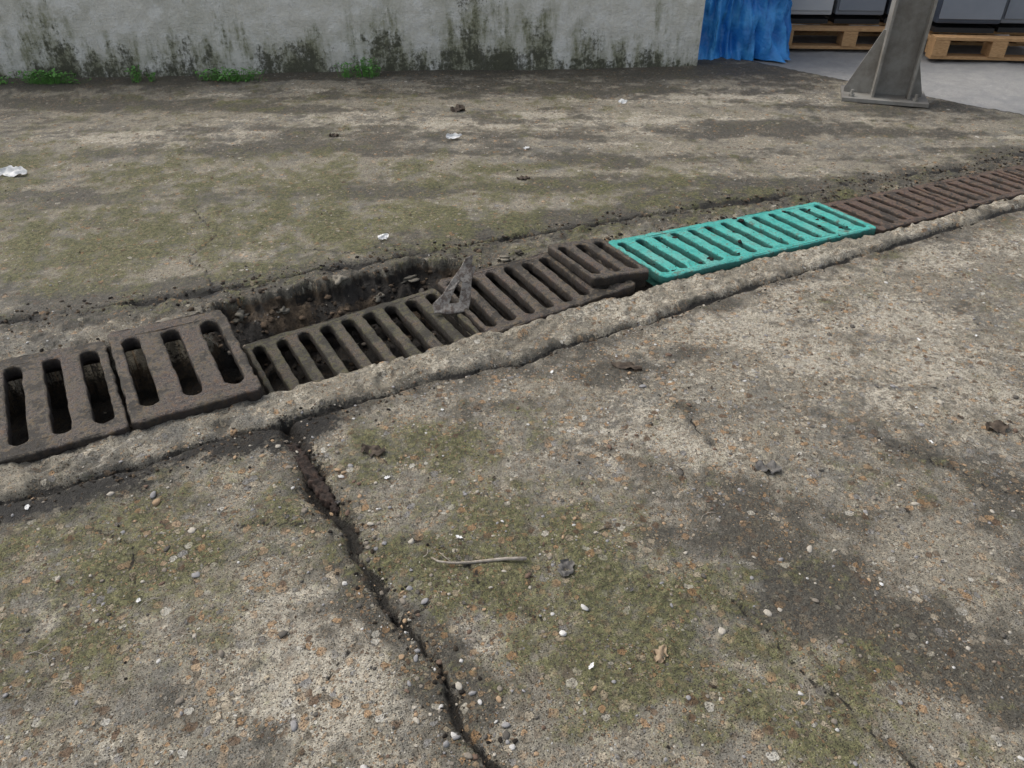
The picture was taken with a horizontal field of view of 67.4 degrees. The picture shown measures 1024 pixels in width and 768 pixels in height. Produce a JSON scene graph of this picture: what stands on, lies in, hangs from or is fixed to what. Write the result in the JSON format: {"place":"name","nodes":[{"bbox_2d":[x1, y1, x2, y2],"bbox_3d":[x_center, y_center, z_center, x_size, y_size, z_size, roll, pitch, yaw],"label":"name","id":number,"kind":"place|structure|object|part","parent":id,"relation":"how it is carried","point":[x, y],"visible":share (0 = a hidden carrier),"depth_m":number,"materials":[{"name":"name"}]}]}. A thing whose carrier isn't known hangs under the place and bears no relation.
{"place":"outdoors","nodes":[
{"label":"outdoors","id":0,"kind":"place"},
{"bbox_2d":[0,24,1023,767],"bbox_3d":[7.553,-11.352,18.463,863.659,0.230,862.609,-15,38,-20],"label":"ground","id":1,"kind":"structure","parent":0,"point":[140,246],"depth_m":1.88,"materials":[{"name":"concrete"}]},
{"bbox_2d":[0,76,7,84],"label":"weed","id":2,"kind":"object","parent":1,"relation":"on","point":[4,81],"visible":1,"depth_m":4.74,"materials":[{"name":"green plant"}]},
{"bbox_2d":[0,165,26,176],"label":"litter scrap","id":3,"kind":"object","parent":1,"relation":"on","point":[10,171],"visible":1,"depth_m":3.42,"materials":[{"name":"white paper"}]},
{"bbox_2d":[8,68,90,84],"bbox_3d":[-2.852,-1.898,4.743,0.488,0.087,0.138,0,35,0],"label":"weed","id":4,"kind":"object","parent":1,"relation":"on","point":[52,80],"visible":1,"depth_m":4.74,"materials":[{"name":"green plant"}]},
{"bbox_2d":[0,341,131,464],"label":"drain grate","id":5,"kind":"object","parent":1,"relation":"on","point":[32,371],"visible":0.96,"depth_m":1.98,"materials":[{"name":"concrete"}]},
{"bbox_2d":[125,65,142,82],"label":"weed","id":6,"kind":"object","parent":1,"relation":"on","point":[136,76],"visible":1,"depth_m":4.79,"materials":[{"name":"green plant"}]},
{"bbox_2d":[144,72,154,81],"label":"weed","id":7,"kind":"object","parent":1,"relation":"on","point":[150,77],"visible":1,"depth_m":4.78,"materials":[{"name":"green plant"}]},
{"bbox_2d":[107,310,263,429],"bbox_3d":[-0.910,-0.043,2.125,0.362,0.096,0.468,-15,38,-20],"label":"drain grate","id":8,"kind":"object","parent":1,"relation":"on","point":[175,402],"visible":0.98,"depth_m":2.07,"materials":[{"name":"concrete"}]},
{"bbox_2d":[192,69,220,80],"bbox_3d":[-1.907,-1.941,4.816,0.177,0.074,0.104,0,35,0],"label":"weed","id":9,"kind":"object","parent":1,"relation":"on","point":[205,75],"visible":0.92,"depth_m":4.80,"materials":[{"name":"green plant"}]},
{"bbox_2d":[208,67,263,81],"bbox_3d":[-1.711,-1.926,4.777,0.374,0.090,0.137,0,35,0],"label":"weed","id":10,"kind":"object","parent":1,"relation":"on","point":[237,77],"visible":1,"depth_m":4.78,"materials":[{"name":"green plant"}]},
{"bbox_2d":[285,443,339,515],"bbox_3d":[-0.464,0.221,1.797,0.042,0.032,0.287,-22,41,-28],"label":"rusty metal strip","id":11,"kind":"object","parent":1,"relation":"on","point":[319,487],"visible":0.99,"depth_m":1.78,"materials":[{"name":"metal"}]},
{"bbox_2d":[333,62,355,77],"bbox_3d":[-1.046,-1.981,4.838,0.112,0.092,0.112,29,44,35],"label":"weed","id":12,"kind":"object","parent":1,"relation":"on","point":[345,73],"visible":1,"depth_m":4.83,"materials":[{"name":"green plant"}]},
{"bbox_2d":[0,0,704,78],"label":"concrete wall","id":13,"kind":"structure","parent":1,"relation":"on","point":[99,38],"depth_m":4.85,"materials":[{"name":"grey concrete"}]},
{"bbox_2d":[244,288,479,394],"bbox_3d":[-0.453,-0.096,2.367,0.673,0.134,0.411,-15,38,-20],"label":"drain grate","id":14,"kind":"object","parent":1,"relation":"on","point":[318,335],"visible":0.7,"depth_m":2.40,"materials":[{"name":"metal"}]},
{"bbox_2d":[348,57,380,77],"bbox_3d":[-0.936,-1.991,4.831,0.216,0.126,0.126,0,35,0],"label":"weed","id":15,"kind":"object","parent":1,"relation":"on","point":[365,71],"visible":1,"depth_m":4.84,"materials":[{"name":"green plant"}]},
{"bbox_2d":[360,444,384,456],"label":"dead leaf","id":16,"kind":"object","parent":1,"relation":"on","point":[376,450],"visible":1,"depth_m":1.85,"materials":[{"name":"brown plant"}]},
{"bbox_2d":[378,233,388,239],"bbox_3d":[-0.478,-0.549,2.861,0.034,0.012,0.050,44,50,13],"label":"litter scrap","id":17,"kind":"object","parent":1,"relation":"on","point":[383,236],"visible":1,"depth_m":2.86,"materials":[{"name":"white paper"}]},
{"bbox_2d":[446,133,461,138],"bbox_3d":[-0.290,-1.234,3.823,0.085,0.016,0.038,-15,73,-20],"label":"litter scrap","id":18,"kind":"object","parent":1,"relation":"on","point":[452,136],"visible":1,"depth_m":3.83,"materials":[{"name":"white paper"}]},
{"bbox_2d":[450,104,464,111],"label":"dead leaf","id":19,"kind":"object","parent":1,"relation":"on","point":[458,107],"visible":1,"depth_m":4.25,"materials":[{"name":"brown plant"}]},
{"bbox_2d":[156,212,758,322],"bbox_3d":[-0.066,-0.427,2.750,2.270,0.104,0.146,-14,37,-19],"label":"broken concrete","id":20,"kind":"object","parent":1,"relation":"on","point":[337,280],"visible":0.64,"depth_m":2.57,"materials":[{"name":"grey concrete"}]},
{"bbox_2d":[431,556,526,563],"bbox_3d":[-0.068,0.362,1.569,0.196,0.015,0.020,0,35,0],"label":"twig","id":21,"kind":"object","parent":1,"relation":"on","point":[491,560],"visible":1,"depth_m":1.57,"materials":[{"name":"grey wood"}]},
{"bbox_2d":[0,79,1022,762],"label":"soil crumbs","id":22,"kind":"object","parent":1,"relation":"on","point":[434,681],"visible":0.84,"depth_m":2.27,"materials":[{"name":"brown soil"}]},
{"bbox_2d":[0,86,1023,767],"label":"pebbles","id":23,"kind":"object","parent":1,"relation":"on","point":[438,662],"visible":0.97,"depth_m":1.61,"materials":[{"name":"stone"}]},
{"bbox_2d":[25,199,1009,435],"bbox_3d":[0.291,-0.365,2.772,4.194,0.230,0.513,-15,38,-20],"label":"rubble","id":24,"kind":"object","parent":1,"relation":"on","point":[302,317],"visible":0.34,"depth_m":2.55,"materials":[{"name":"stone"}]},
{"bbox_2d":[517,175,529,178],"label":"dead leaf","id":25,"kind":"object","parent":1,"relation":"on","point":[522,177],"visible":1,"depth_m":3.38,"materials":[{"name":"brown plant"}]},
{"bbox_2d":[438,252,634,332],"bbox_3d":[0.087,-0.304,2.557,0.587,0.104,0.376,-15,38,-20],"label":"drain grate","id":26,"kind":"object","parent":1,"relation":"on","point":[548,283],"visible":0.76,"depth_m":2.52,"materials":[{"name":"metal"}]},
{"bbox_2d":[433,255,475,314],"bbox_3d":[-0.183,-0.313,2.433,0.144,0.179,0.051,-5,-5,-7],"label":"bent metal bracket","id":27,"kind":"object","parent":26,"relation":"on","point":[464,276],"visible":1,"depth_m":2.44,"materials":[{"name":"metal"}]},
{"bbox_2d":[548,238,648,288],"bbox_3d":[0.291,-0.411,2.639,0.248,0.082,0.296,-15,38,-20],"label":"drain grate","id":28,"kind":"object","parent":26,"relation":"on","point":[619,263],"visible":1,"depth_m":2.60,"materials":[{"name":"metal"}]},
{"bbox_2d":[559,630,566,635],"bbox_3d":[0.095,0.464,1.430,0.013,0.009,0.013,-15,38,-20],"label":"white pebble","id":29,"kind":"object","parent":1,"relation":"on","point":[562,633],"visible":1,"depth_m":1.43,"materials":[{"name":"stone"}]},
{"bbox_2d":[557,559,574,576],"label":"dead leaf","id":30,"kind":"object","parent":1,"relation":"on","point":[566,564],"visible":1,"depth_m":1.56,"materials":[{"name":"grey plant"}]},
{"bbox_2d":[618,99,626,103],"bbox_3d":[0.630,-1.608,4.367,0.050,0.015,0.036,0,75,0],"label":"litter scrap","id":31,"kind":"object","parent":1,"relation":"on","point":[622,101],"visible":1,"depth_m":4.37,"materials":[{"name":"white paper"}]},
{"bbox_2d":[610,361,641,369],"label":"dead leaf","id":32,"kind":"object","parent":1,"relation":"on","point":[622,365],"visible":1,"depth_m":2.15,"materials":[{"name":"brown plant"}]},
{"bbox_2d":[653,644,667,662],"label":"dead leaf","id":33,"kind":"object","parent":1,"relation":"on","point":[661,650],"visible":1,"depth_m":1.39,"materials":[{"name":"beige plant"}]},
{"bbox_2d":[609,202,875,285],"bbox_3d":[0.863,-0.529,2.856,0.993,0.064,0.330,-15,38,-20],"label":"painted drain grate","id":34,"kind":"object","parent":1,"relation":"on","point":[686,252],"visible":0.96,"depth_m":2.81,"materials":[{"name":"teal metal"}]},
{"bbox_2d":[626,209,847,270],"bbox_3d":[0.849,-0.544,2.831,0.921,0.016,0.296,-15,38,-20],"label":"grit on painted grate","id":35,"kind":"object","parent":34,"relation":"on","point":[739,241],"visible":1,"depth_m":2.84,"materials":[{"name":"soil"}]},
{"bbox_2d":[698,0,791,62],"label":"tarpaulin","id":36,"kind":"object","parent":1,"relation":"on","point":[750,30],"visible":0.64,"depth_m":5.23,"materials":[{"name":"blue plastic"}]},
{"bbox_2d":[755,460,781,473],"bbox_3d":[0.599,0.195,1.797,0.047,0.017,0.056,-25,42,-31],"label":"dead leaf","id":37,"kind":"object","parent":1,"relation":"on","point":[772,465],"visible":1,"depth_m":1.80,"materials":[{"name":"beige plant"}]},
{"bbox_2d":[789,20,885,49],"bbox_3d":[2.450,-2.776,5.930,1.000,0.141,1.100,2,35,3],"label":"wooden pallet","id":38,"kind":"object","parent":1,"relation":"on","point":[847,35],"visible":0.16,"depth_m":5.53,"materials":[{"name":"brown wood"}]},
{"bbox_2d":[791,0,833,23],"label":"equipment cabinet","id":39,"kind":"object","parent":38,"relation":"on","point":[809,11],"visible":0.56,"depth_m":5.51,"materials":[{"name":"metal"}]},
{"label":"doors","id":40,"kind":"part","parent":39,"relation":"part of","materials":[{"name":"metal"}]},
{"bbox_2d":[823,0,886,23],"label":"equipment cabinet","id":41,"kind":"object","parent":38,"relation":"on","point":[854,11],"visible":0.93,"depth_m":5.51,"materials":[{"name":"black metal"}]},
{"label":"doors","id":42,"kind":"part","parent":41,"relation":"part of","materials":[{"name":"grey paint"}]},
{"bbox_2d":[873,0,891,22],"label":"equipment cabinet","id":43,"kind":"object","parent":38,"relation":"on","point":[883,17],"visible":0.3,"depth_m":5.57,"materials":[{"name":"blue metal"}]},
{"bbox_2d":[840,85,928,107],"bbox_3d":[2.162,-1.679,4.476,0.460,0.022,0.300,11,36,15],"label":"base plate","id":44,"kind":"object","parent":1,"relation":"on","point":[887,99],"visible":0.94,"depth_m":4.39,"materials":[{"name":"metal"}]},
{"bbox_2d":[848,89,918,101],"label":"anchor bolts","id":45,"kind":"object","parent":44,"relation":"on","point":[914,99],"visible":0.48,"depth_m":4.34,"materials":[{"name":"metal"}]},
{"bbox_2d":[870,0,937,99],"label":"steel column","id":46,"kind":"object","parent":44,"relation":"on","point":[908,25],"visible":0.88,"depth_m":4.29,"materials":[{"name":"metal"}]},
{"bbox_2d":[843,29,921,96],"bbox_3d":[2.152,-1.830,4.374,0.420,0.340,0.013,11,36,15],"label":"gusset","id":47,"kind":"object","parent":46,"relation":"attached to","point":[861,79],"visible":0.79,"depth_m":4.42,"materials":[{"name":"metal"}]},
{"bbox_2d":[821,187,964,234],"bbox_3d":[1.542,-0.690,3.108,0.517,0.062,0.301,-15,38,-20],"label":"drain grate","id":48,"kind":"object","parent":1,"relation":"on","point":[897,209],"visible":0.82,"depth_m":3.09,"materials":[{"name":"red metal"}]},
{"bbox_2d":[913,171,1023,210],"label":"drain grate","id":49,"kind":"object","parent":1,"relation":"on","point":[973,191],"visible":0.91,"depth_m":3.26,"materials":[{"name":"red metal"}]},
{"bbox_2d":[924,30,1023,60],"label":"wooden pallet","id":50,"kind":"object","parent":1,"relation":"on","point":[994,47],"visible":0.34,"depth_m":5.24,"materials":[{"name":"brown wood"}]},
{"bbox_2d":[930,0,1006,32],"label":"equipment cabinet","id":51,"kind":"object","parent":50,"relation":"on","point":[963,16],"visible":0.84,"depth_m":5.21,"materials":[{"name":"grey metal"}]},
{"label":"doors","id":52,"kind":"part","parent":51,"relation":"part of","materials":[{"name":"grey paint"}]},
{"bbox_2d":[986,0,1023,32],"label":"equipment cabinet","id":53,"kind":"object","parent":50,"relation":"on","point":[1012,19],"visible":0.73,"depth_m":5.24,"materials":[{"name":"black metal"}]},
{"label":"doors","id":54,"kind":"part","parent":53,"relation":"part of","materials":[{"name":"grey paint"}]},
{"bbox_2d":[985,420,1009,434],"bbox_3d":[1.219,0.107,1.930,0.051,0.018,0.053,25,42,32],"label":"dead leaf","id":55,"kind":"object","parent":1,"relation":"on","point":[1000,426],"visible":1,"depth_m":1.93,"materials":[{"name":"brown plant"}]},
{"bbox_2d":[994,164,1023,180],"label":"drain grate","id":56,"kind":"object","parent":1,"relation":"on","point":[1017,172],"visible":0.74,"depth_m":3.43,"materials":[{"name":"red metal"}]}
]}

